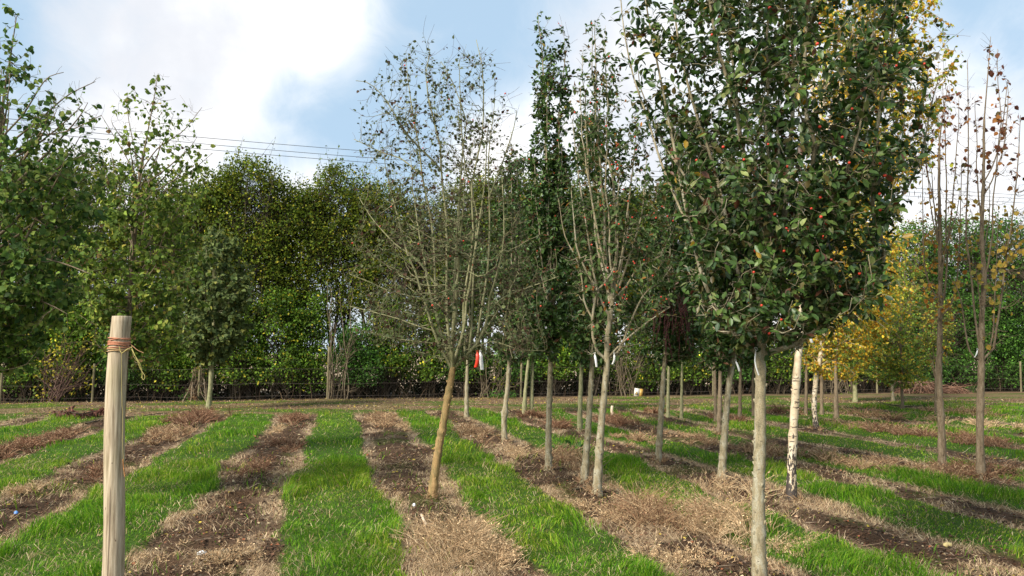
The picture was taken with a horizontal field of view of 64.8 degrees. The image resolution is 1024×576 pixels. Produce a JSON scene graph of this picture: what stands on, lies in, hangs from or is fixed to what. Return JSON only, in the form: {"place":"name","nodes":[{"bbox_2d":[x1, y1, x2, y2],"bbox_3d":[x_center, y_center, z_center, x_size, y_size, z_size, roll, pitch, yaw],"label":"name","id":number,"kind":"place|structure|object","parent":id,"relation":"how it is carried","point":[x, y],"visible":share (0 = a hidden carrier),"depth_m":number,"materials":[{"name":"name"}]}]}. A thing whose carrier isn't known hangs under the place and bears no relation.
{"place":"outdoors","nodes":[
{"label":"outdoors","id":0,"kind":"place"},
{"bbox_2d":[0,354,1023,575],"bbox_3d":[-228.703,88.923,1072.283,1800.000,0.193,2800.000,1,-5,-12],"label":"ground","id":1,"kind":"structure","parent":0,"point":[994,395],"depth_m":10.62,"materials":[{"name":"soil"}]},
{"bbox_2d":[0,159,49,364],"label":"hedge tree","id":2,"kind":"object","parent":1,"relation":"on","point":[25,233],"visible":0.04,"depth_m":29.22,"materials":[{"name":"green plant"}]},
{"bbox_2d":[0,319,62,401],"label":"hedge shrub","id":3,"kind":"object","parent":1,"relation":"on","point":[15,382],"visible":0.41,"depth_m":28.54,"materials":[{"name":"green plant"}]},
{"bbox_2d":[0,148,87,396],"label":"hedge tree","id":4,"kind":"object","parent":1,"relation":"on","point":[37,223],"visible":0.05,"depth_m":29.67,"materials":[{"name":"green plant"}]},
{"bbox_2d":[0,3,111,375],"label":"pear tree","id":5,"kind":"object","parent":1,"relation":"on","point":[43,292],"visible":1,"depth_m":8.55,"materials":[{"name":"green plant"}]},
{"bbox_2d":[24,322,106,402],"bbox_3d":[-15.566,2.508,28.216,2.957,3.158,2.036,1,-5,-12],"label":"bramble","id":6,"kind":"object","parent":1,"relation":"on","point":[56,388],"visible":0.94,"depth_m":28.09,"materials":[{"name":"green plant"}]},
{"bbox_2d":[45,382,91,400],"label":"plant","id":7,"kind":"object","parent":1,"relation":"on","point":[77,394],"visible":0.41,"depth_m":29.15,"materials":[{"name":"green plant"}]},
{"bbox_2d":[41,405,103,418],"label":"fallen branch","id":8,"kind":"object","parent":1,"relation":"on","point":[92,412],"visible":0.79,"depth_m":21.08,"materials":[{"name":"wood"}]},
{"bbox_2d":[39,302,106,400],"bbox_3d":[-15.768,2.024,29.172,2.177,4.276,2.250,-3,-6,37],"label":"hedge shrub","id":9,"kind":"object","parent":1,"relation":"on","point":[70,325],"visible":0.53,"depth_m":28.85,"materials":[{"name":"green plant"}]},
{"bbox_2d":[29,143,136,399],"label":"hedge tree","id":10,"kind":"object","parent":1,"relation":"on","point":[90,183],"visible":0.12,"depth_m":29.98,"materials":[{"name":"green plant"}]},
{"bbox_2d":[102,316,131,575],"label":"wooden post","id":11,"kind":"object","parent":1,"relation":"on","point":[113,560],"visible":0.98,"depth_m":4.93,"materials":[{"name":"brown wood"}]},
{"bbox_2d":[107,337,144,476],"bbox_3d":[-2.399,0.730,4.966,0.256,0.861,0.135,-3,-6,34],"label":"twine","id":12,"kind":"object","parent":11,"relation":"attached to","point":[119,343],"visible":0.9,"depth_m":4.97,"materials":[{"name":"fabric"}]},
{"bbox_2d":[88,318,155,400],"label":"hedge shrub","id":13,"kind":"object","parent":1,"relation":"on","point":[131,375],"visible":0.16,"depth_m":29.01,"materials":[{"name":"green plant"}]},
{"bbox_2d":[78,148,181,399],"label":"hedge tree","id":14,"kind":"object","parent":1,"relation":"on","point":[114,246],"visible":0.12,"depth_m":30.10,"materials":[{"name":"green plant"}]},
{"bbox_2d":[52,75,218,413],"bbox_3d":[-5.986,-0.379,12.893,2.460,6.279,2.381,1,-5,-12],"label":"pear tree","id":15,"kind":"object","parent":1,"relation":"on","point":[163,232],"visible":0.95,"depth_m":12.71,"materials":[{"name":"green plant"}]},
{"bbox_2d":[130,319,189,400],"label":"hedge shrub","id":16,"kind":"object","parent":1,"relation":"on","point":[164,379],"visible":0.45,"depth_m":29.38,"materials":[{"name":"green plant"}]},
{"bbox_2d":[118,161,226,399],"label":"hedge tree","id":17,"kind":"object","parent":1,"relation":"on","point":[193,222],"visible":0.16,"depth_m":30.33,"materials":[{"name":"green plant"}]},
{"bbox_2d":[159,323,222,400],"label":"hedge shrub","id":18,"kind":"object","parent":1,"relation":"on","point":[185,360],"visible":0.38,"depth_m":29.47,"materials":[{"name":"green plant"}]},
{"bbox_2d":[182,364,208,401],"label":"ivy column","id":19,"kind":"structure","parent":1,"relation":"on","point":[193,393],"depth_m":29.04,"materials":[{"name":"brown plant"}]},
{"bbox_2d":[164,222,261,408],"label":"pear tree","id":20,"kind":"object","parent":1,"relation":"on","point":[216,318],"visible":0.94,"depth_m":24.58,"materials":[{"name":"green plant"}]},
{"bbox_2d":[177,156,259,397],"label":"hedge tree","id":21,"kind":"object","parent":1,"relation":"on","point":[215,203],"visible":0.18,"depth_m":30.82,"materials":[{"name":"green plant"}]},
{"bbox_2d":[208,301,270,399],"bbox_3d":[-10.287,2.037,30.317,2.329,4.431,2.125,-2,-5,20],"label":"hedge shrub","id":22,"kind":"object","parent":1,"relation":"on","point":[236,358],"visible":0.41,"depth_m":29.97,"materials":[{"name":"green plant"}]},
{"bbox_2d":[195,137,309,398],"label":"hedge tree","id":23,"kind":"object","parent":1,"relation":"on","point":[266,243],"visible":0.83,"depth_m":30.94,"materials":[{"name":"green plant"}]},
{"bbox_2d":[245,265,311,398],"bbox_3d":[-8.807,1.647,30.617,2.558,5.265,2.284,1,-5,-12],"label":"hedge shrub","id":24,"kind":"object","parent":1,"relation":"on","point":[282,317],"visible":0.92,"depth_m":30.31,"materials":[{"name":"green plant"}]},
{"bbox_2d":[247,173,347,396],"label":"hedge tree","id":25,"kind":"object","parent":1,"relation":"on","point":[307,267],"visible":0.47,"depth_m":31.48,"materials":[{"name":"green plant"}]},
{"bbox_2d":[275,263,341,397],"bbox_3d":[-7.847,1.651,31.045,2.611,5.316,2.256,1,-5,-12],"label":"hedge shrub","id":26,"kind":"object","parent":1,"relation":"on","point":[316,363],"visible":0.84,"depth_m":30.74,"materials":[{"name":"green plant"}]},
{"bbox_2d":[291,145,395,396],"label":"hedge tree","id":27,"kind":"object","parent":1,"relation":"on","point":[340,190],"visible":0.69,"depth_m":31.79,"materials":[{"name":"green plant"}]},
{"bbox_2d":[326,248,363,399],"bbox_3d":[-6.291,1.356,30.435,1.508,5.808,1.254,-1,-5,11],"label":"bare bush","id":28,"kind":"object","parent":1,"relation":"on","point":[334,373],"visible":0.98,"depth_m":30.24,"materials":[{"name":"brown plant"}]},
{"bbox_2d":[325,311,391,397],"bbox_3d":[-5.890,2.527,31.185,2.670,3.602,2.129,1,-5,-12],"label":"hedge shrub","id":29,"kind":"object","parent":1,"relation":"on","point":[359,356],"visible":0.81,"depth_m":30.80,"materials":[{"name":"green plant"}]},
{"bbox_2d":[330,158,431,396],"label":"hedge tree","id":30,"kind":"object","parent":1,"relation":"on","point":[375,271],"visible":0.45,"depth_m":31.76,"materials":[{"name":"green plant"}]},
{"bbox_2d":[363,284,419,397],"bbox_3d":[-4.703,2.103,31.600,2.766,4.518,2.166,1,-5,-12],"label":"hedge shrub","id":31,"kind":"object","parent":1,"relation":"on","point":[396,363],"visible":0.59,"depth_m":31.26,"materials":[{"name":"green plant"}]},
{"bbox_2d":[384,177,466,395],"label":"hedge tree","id":32,"kind":"object","parent":1,"relation":"on","point":[425,289],"visible":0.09,"depth_m":32.28,"materials":[{"name":"green plant"}]},
{"bbox_2d":[401,303,456,396],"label":"hedge shrub","id":33,"kind":"object","parent":1,"relation":"on","point":[425,369],"visible":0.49,"depth_m":31.62,"materials":[{"name":"green plant"}]},
{"bbox_2d":[331,18,563,498],"bbox_3d":[-0.775,-0.329,9.684,2.741,5.746,2.854,1,-5,-12],"label":"hawthorn tree","id":34,"kind":"object","parent":1,"relation":"on","point":[453,361],"visible":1,"depth_m":9.48,"materials":[{"name":"plant"}]},
{"bbox_2d":[479,350,483,369],"bbox_3d":[-0.344,0.804,9.033,0.063,0.219,0.031,1,-5,-12],"label":"plastic tag","id":35,"kind":"object","parent":34,"relation":"attached to","point":[481,362],"visible":1,"depth_m":9.02,"materials":[{"name":"plastic"}]},
{"bbox_2d":[439,212,492,416],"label":"hawthorn tree","id":36,"kind":"object","parent":1,"relation":"on","point":[466,400],"visible":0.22,"depth_m":21.91,"materials":[{"name":"green plant"}]},
{"bbox_2d":[439,325,500,396],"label":"hedge shrub","id":37,"kind":"object","parent":1,"relation":"on","point":[460,376],"visible":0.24,"depth_m":31.65,"materials":[{"name":"green plant"}]},
{"bbox_2d":[429,148,525,395],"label":"hedge tree","id":38,"kind":"object","parent":1,"relation":"on","point":[476,196],"visible":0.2,"depth_m":33.05,"materials":[{"name":"green plant"}]},
{"bbox_2d":[469,342,527,397],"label":"bramble","id":39,"kind":"object","parent":1,"relation":"on","point":[484,389],"visible":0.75,"depth_m":31.28,"materials":[{"name":"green plant"}]},
{"bbox_2d":[482,388,521,398],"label":"plant","id":40,"kind":"object","parent":1,"relation":"on","point":[503,393],"visible":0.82,"depth_m":30.64,"materials":[{"name":"green plant"}]},
{"bbox_2d":[474,144,547,442],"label":"hawthorn tree","id":41,"kind":"object","parent":1,"relation":"on","point":[518,187],"visible":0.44,"depth_m":15.43,"materials":[{"name":"green plant"}]},
{"bbox_2d":[0,396,1023,575],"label":"grass","id":42,"kind":"structure","parent":1,"relation":"on","point":[948,482],"depth_m":9.50,"materials":[{"name":"green plant"}]},
{"bbox_2d":[0,402,1023,575],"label":"dead weeds","id":43,"kind":"object","parent":1,"relation":"on","point":[498,550],"visible":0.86,"depth_m":10.70,"materials":[{"name":"beige plant"}]},
{"bbox_2d":[0,396,1023,575],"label":"dry grass","id":44,"kind":"structure","parent":1,"relation":"on","point":[484,571],"depth_m":8.73,"materials":[{"name":"plant"}]},
{"bbox_2d":[0,347,1023,403],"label":"wire fence","id":45,"kind":"object","parent":1,"relation":"on","point":[327,383],"visible":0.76,"depth_m":30.08,"materials":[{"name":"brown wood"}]},
{"bbox_2d":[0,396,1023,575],"bbox_3d":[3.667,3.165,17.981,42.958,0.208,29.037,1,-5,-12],"label":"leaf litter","id":46,"kind":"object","parent":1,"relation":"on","point":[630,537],"visible":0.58,"depth_m":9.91,"materials":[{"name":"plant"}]},
{"bbox_2d":[0,458,1023,575],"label":"soil crumbs","id":47,"kind":"object","parent":1,"relation":"on","point":[888,543],"visible":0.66,"depth_m":8.06,"materials":[{"name":"soil"}]},
{"bbox_2d":[1,364,1023,402],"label":"undergrowth","id":48,"kind":"object","parent":1,"relation":"on","point":[415,389],"visible":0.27,"depth_m":32.54,"materials":[{"name":"plant"}]},
{"bbox_2d":[487,352,545,395],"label":"hedge shrub","id":49,"kind":"object","parent":1,"relation":"on","point":[515,372],"visible":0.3,"depth_m":32.25,"materials":[{"name":"green plant"}]},
{"bbox_2d":[497,217,545,413],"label":"hawthorn tree","id":50,"kind":"object","parent":1,"relation":"on","point":[524,402],"visible":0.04,"depth_m":22.18,"materials":[{"name":"green plant"}]},
{"bbox_2d":[482,150,570,394],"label":"hedge tree","id":51,"kind":"object","parent":1,"relation":"on","point":[522,198],"visible":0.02,"depth_m":33.49,"materials":[{"name":"green plant"}]},
{"bbox_2d":[521,209,559,411],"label":"hawthorn tree","id":52,"kind":"object","parent":1,"relation":"on","point":[531,399],"visible":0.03,"depth_m":22.32,"materials":[{"name":"green plant"}]},
{"bbox_2d":[517,11,582,469],"bbox_3d":[0.537,-0.752,11.893,0.994,6.861,1.052,1,-5,-12],"label":"hawthorn tree","id":53,"kind":"object","parent":1,"relation":"on","point":[553,167],"visible":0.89,"depth_m":11.77,"materials":[{"name":"green plant"}]},
{"bbox_2d":[525,338,586,395],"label":"hedge shrub","id":54,"kind":"object","parent":1,"relation":"on","point":[564,358],"visible":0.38,"depth_m":32.28,"materials":[{"name":"green plant"}]},
{"bbox_2d":[544,440,582,452],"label":"plant","id":55,"kind":"object","parent":1,"relation":"on","point":[570,444],"visible":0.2,"depth_m":13.77,"materials":[{"name":"green plant"}]},
{"bbox_2d":[559,190,607,431],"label":"hawthorn tree","id":56,"kind":"object","parent":1,"relation":"on","point":[580,402],"visible":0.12,"depth_m":17.73,"materials":[{"name":"green plant"}]},
{"bbox_2d":[544,176,630,394],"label":"hedge tree","id":57,"kind":"object","parent":1,"relation":"on","point":[577,380],"visible":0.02,"depth_m":33.69,"materials":[{"name":"green plant"}]},
{"bbox_2d":[572,456,614,490],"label":"fallen branch","id":58,"kind":"object","parent":1,"relation":"on","point":[589,481],"visible":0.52,"depth_m":10.06,"materials":[{"name":"wood"}]},
{"bbox_2d":[570,324,628,394],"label":"hedge shrub","id":59,"kind":"object","parent":1,"relation":"on","point":[597,375],"visible":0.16,"depth_m":32.98,"materials":[{"name":"green plant"}]},
{"bbox_2d":[552,109,653,483],"bbox_3d":[1.189,0.056,10.508,1.352,5.024,1.264,1,-5,-12],"label":"hawthorn tree","id":60,"kind":"object","parent":1,"relation":"on","point":[578,336],"visible":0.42,"depth_m":10.41,"materials":[{"name":"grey plant"}]},
{"bbox_2d":[555,12,682,496],"bbox_3d":[1.266,-0.468,9.817,1.518,5.950,1.735,1,-5,-12],"label":"hawthorn tree","id":61,"kind":"object","parent":1,"relation":"on","point":[607,276],"visible":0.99,"depth_m":9.73,"materials":[{"name":"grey plant"}]},
{"bbox_2d":[598,336,656,395],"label":"bramble","id":62,"kind":"object","parent":1,"relation":"on","point":[624,376],"visible":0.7,"depth_m":32.44,"materials":[{"name":"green plant"}]},
{"bbox_2d":[634,388,642,395],"bbox_3d":[5.038,4.193,32.136,0.372,0.423,0.059,0,-5,0],"label":"warning sign","id":63,"kind":"object","parent":1,"relation":"on","point":[638,392],"visible":0.82,"depth_m":32.13,"materials":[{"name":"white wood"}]},
{"bbox_2d":[612,320,672,394],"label":"hedge shrub","id":64,"kind":"object","parent":1,"relation":"on","point":[649,379],"visible":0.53,"depth_m":33.27,"materials":[{"name":"green plant"}]},
{"bbox_2d":[606,174,681,393],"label":"hedge tree","id":65,"kind":"object","parent":1,"relation":"on","point":[644,225],"visible":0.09,"depth_m":34.22,"materials":[{"name":"green plant"}]},
{"bbox_2d":[651,256,689,417],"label":"hawthorn tree","id":66,"kind":"object","parent":1,"relation":"on","point":[668,397],"visible":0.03,"depth_m":21.35,"materials":[{"name":"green plant"}]},
{"bbox_2d":[632,103,715,461],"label":"hawthorn tree","id":67,"kind":"object","parent":1,"relation":"on","point":[671,340],"visible":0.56,"depth_m":12.59,"materials":[{"name":"green plant"}]},
{"bbox_2d":[666,207,702,392],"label":"hedge tree","id":68,"kind":"object","parent":1,"relation":"on","point":[682,241],"visible":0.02,"depth_m":35.08,"materials":[{"name":"green plant"}]},
{"bbox_2d":[654,319,718,394],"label":"hedge shrub","id":69,"kind":"object","parent":1,"relation":"on","point":[687,371],"visible":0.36,"depth_m":33.46,"materials":[{"name":"green plant"}]},
{"bbox_2d":[678,310,705,418],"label":"hawthorn tree","id":70,"kind":"object","parent":1,"relation":"on","point":[681,393],"visible":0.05,"depth_m":21.36,"materials":[{"name":"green plant"}]},
{"bbox_2d":[706,339,716,420],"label":"hawthorn tree","id":71,"kind":"object","parent":1,"relation":"on","point":[715,403],"visible":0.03,"depth_m":20.10,"materials":[{"name":"brown plant"}]},
{"bbox_2d":[696,259,729,434],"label":"hawthorn tree","id":72,"kind":"object","parent":1,"relation":"on","point":[719,414],"visible":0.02,"depth_m":16.80,"materials":[{"name":"green plant"}]},
{"bbox_2d":[664,111,776,478],"bbox_3d":[2.882,0.064,10.852,1.402,5.028,1.500,-4,-6,43],"label":"hawthorn tree","id":73,"kind":"object","parent":1,"relation":"on","point":[723,347],"visible":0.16,"depth_m":10.68,"materials":[{"name":"green plant"}]},
{"bbox_2d":[709,350,772,393],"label":"hedge shrub","id":74,"kind":"object","parent":1,"relation":"on","point":[747,375],"visible":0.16,"depth_m":34.09,"materials":[{"name":"green plant"}]},
{"bbox_2d":[728,354,753,416],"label":"hawthorn tree","id":75,"kind":"object","parent":1,"relation":"on","point":[746,361],"visible":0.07,"depth_m":21.59,"materials":[{"name":"grey plant"}]},
{"bbox_2d":[747,342,770,415],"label":"hawthorn tree","id":76,"kind":"object","parent":1,"relation":"on","point":[752,397],"visible":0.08,"depth_m":21.61,"materials":[{"name":"grey plant"}]},
{"bbox_2d":[754,323,809,393],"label":"hedge shrub","id":77,"kind":"object","parent":1,"relation":"on","point":[780,373],"visible":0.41,"depth_m":34.64,"materials":[{"name":"green plant"}]},
{"bbox_2d":[609,0,960,575],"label":"hawthorn tree","id":78,"kind":"object","parent":1,"relation":"on","point":[829,205],"visible":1,"depth_m":5.55,"materials":[{"name":"green plant"}]},
{"bbox_2d":[775,205,825,391],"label":"hedge tree","id":79,"kind":"object","parent":1,"relation":"on","point":[790,328],"depth_m":35.94,"materials":[{"name":"green plant"}]},
{"bbox_2d":[785,244,832,413],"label":"autumn tree","id":80,"kind":"object","parent":1,"relation":"on","point":[806,389],"visible":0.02,"depth_m":22.31,"materials":[{"name":"brown plant"}]},
{"bbox_2d":[804,335,857,393],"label":"hedge shrub","id":81,"kind":"object","parent":1,"relation":"on","point":[825,386],"visible":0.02,"depth_m":35.02,"materials":[{"name":"green plant"}]},
{"bbox_2d":[819,364,852,393],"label":"bramble","id":82,"kind":"object","parent":1,"relation":"on","point":[844,384],"visible":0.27,"depth_m":34.39,"materials":[{"name":"brown plant"}]},
{"bbox_2d":[805,237,891,414],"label":"autumn tree","id":83,"kind":"object","parent":1,"relation":"on","point":[821,396],"visible":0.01,"depth_m":22.17,"materials":[{"name":"yellow plant"}]},
{"bbox_2d":[832,225,889,401],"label":"autumn tree","id":84,"kind":"object","parent":1,"relation":"on","point":[855,392],"visible":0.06,"depth_m":28.22,"materials":[{"name":"yellow plant"}]},
{"bbox_2d":[791,157,932,429],"bbox_3d":[7.488,0.073,17.949,2.743,6.245,2.544,1,-5,-12],"label":"birch tree","id":85,"kind":"object","parent":1,"relation":"on","point":[824,351],"visible":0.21,"depth_m":17.69,"materials":[{"name":"yellow plant"}]},
{"bbox_2d":[816,190,907,418],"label":"autumn tree","id":86,"kind":"object","parent":1,"relation":"on","point":[841,373],"visible":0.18,"depth_m":20.87,"materials":[{"name":"yellow plant"}]},
{"bbox_2d":[784,0,964,499],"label":"birch tree","id":87,"kind":"object","parent":1,"relation":"on","point":[791,482],"visible":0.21,"depth_m":9.25,"materials":[{"name":"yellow plant"}]},
{"bbox_2d":[857,351,904,391],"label":"hedge shrub","id":88,"kind":"object","parent":1,"relation":"on","point":[867,377],"visible":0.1,"depth_m":36.02,"materials":[{"name":"green plant"}]},
{"bbox_2d":[849,235,918,391],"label":"hedge tree","id":89,"kind":"object","parent":1,"relation":"on","point":[892,302],"depth_m":36.23,"materials":[{"name":"green plant"}]},
{"bbox_2d":[868,262,919,400],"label":"autumn tree","id":90,"kind":"object","parent":1,"relation":"on","point":[878,377],"visible":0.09,"depth_m":28.72,"materials":[{"name":"yellow plant"}]},
{"bbox_2d":[850,212,954,408],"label":"autumn tree","id":91,"kind":"object","parent":1,"relation":"on","point":[897,364],"visible":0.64,"depth_m":24.59,"materials":[{"name":"plant"}]},
{"bbox_2d":[894,375,952,393],"bbox_3d":[17.476,4.109,34.496,2.654,0.902,1.820,-1,-5,17],"label":"brush heap","id":92,"kind":"object","parent":1,"relation":"on","point":[928,388],"visible":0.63,"depth_m":34.13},
{"bbox_2d":[893,299,955,389],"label":"hedge shrub","id":93,"kind":"object","parent":1,"relation":"on","point":[930,376],"visible":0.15,"depth_m":35.94,"materials":[{"name":"green plant"}]},
{"bbox_2d":[889,218,967,369],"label":"hedge tree","id":94,"kind":"object","parent":1,"relation":"on","point":[931,249],"visible":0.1,"depth_m":36.98,"materials":[{"name":"green plant"}]},
{"bbox_2d":[897,75,978,471],"bbox_3d":[6.276,-0.246,11.763,1.367,5.851,1.034,3,-6,-34],"label":"pear tree","id":95,"kind":"object","parent":1,"relation":"on","point":[941,416],"visible":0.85,"depth_m":11.75,"materials":[{"name":"brown plant"}]},
{"bbox_2d":[914,296,964,415],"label":"autumn tree","id":96,"kind":"object","parent":1,"relation":"on","point":[931,344],"visible":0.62,"depth_m":21.42,"materials":[{"name":"green plant"}]},
{"bbox_2d":[944,381,975,393],"bbox_3d":[19.032,4.132,34.788,2.084,0.904,1.472,1,-5,-12],"label":"brush heap","id":97,"kind":"object","parent":1,"relation":"on","point":[956,389],"visible":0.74,"depth_m":34.62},
{"bbox_2d":[910,202,1014,387],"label":"hedge tree","id":98,"kind":"object","parent":1,"relation":"on","point":[977,256],"visible":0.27,"depth_m":37.29,"materials":[{"name":"green plant"}]},
{"bbox_2d":[942,289,998,389],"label":"hedge shrub","id":99,"kind":"object","parent":1,"relation":"on","point":[967,359],"visible":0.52,"depth_m":36.37,"materials":[{"name":"green plant"}]},
{"bbox_2d":[936,34,1023,479],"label":"pear tree","id":100,"kind":"object","parent":1,"relation":"on","point":[980,389],"visible":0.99,"depth_m":11.03,"materials":[{"name":"brown plant"}]},
{"bbox_2d":[958,207,1023,389],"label":"hedge tree","id":101,"kind":"object","parent":1,"relation":"on","point":[1019,280],"visible":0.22,"depth_m":37.87,"materials":[{"name":"green plant"}]},
{"bbox_2d":[971,288,1023,390],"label":"hedge shrub","id":102,"kind":"object","parent":1,"relation":"on","point":[1010,366],"visible":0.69,"depth_m":36.98,"materials":[{"name":"green plant"}]},
{"bbox_2d":[0,0,1023,353],"label":"sky","id":103,"kind":"structure","parent":0,"point":[288,71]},
{"bbox_2d":[13,119,1013,194],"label":"power cable","id":104,"kind":"object","parent":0,"point":[384,152],"visible":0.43,"depth_m":72.24,"materials":[{"name":"metal"}]},
{"bbox_2d":[11,130,1019,202],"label":"power cable","id":105,"kind":"object","parent":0,"point":[399,164],"visible":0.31,"depth_m":72.81,"materials":[{"name":"metal"}]},
{"bbox_2d":[11,124,1020,198],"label":"power cable","id":106,"kind":"object","parent":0,"point":[392,159],"visible":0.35,"depth_m":72.79,"materials":[{"name":"metal"}]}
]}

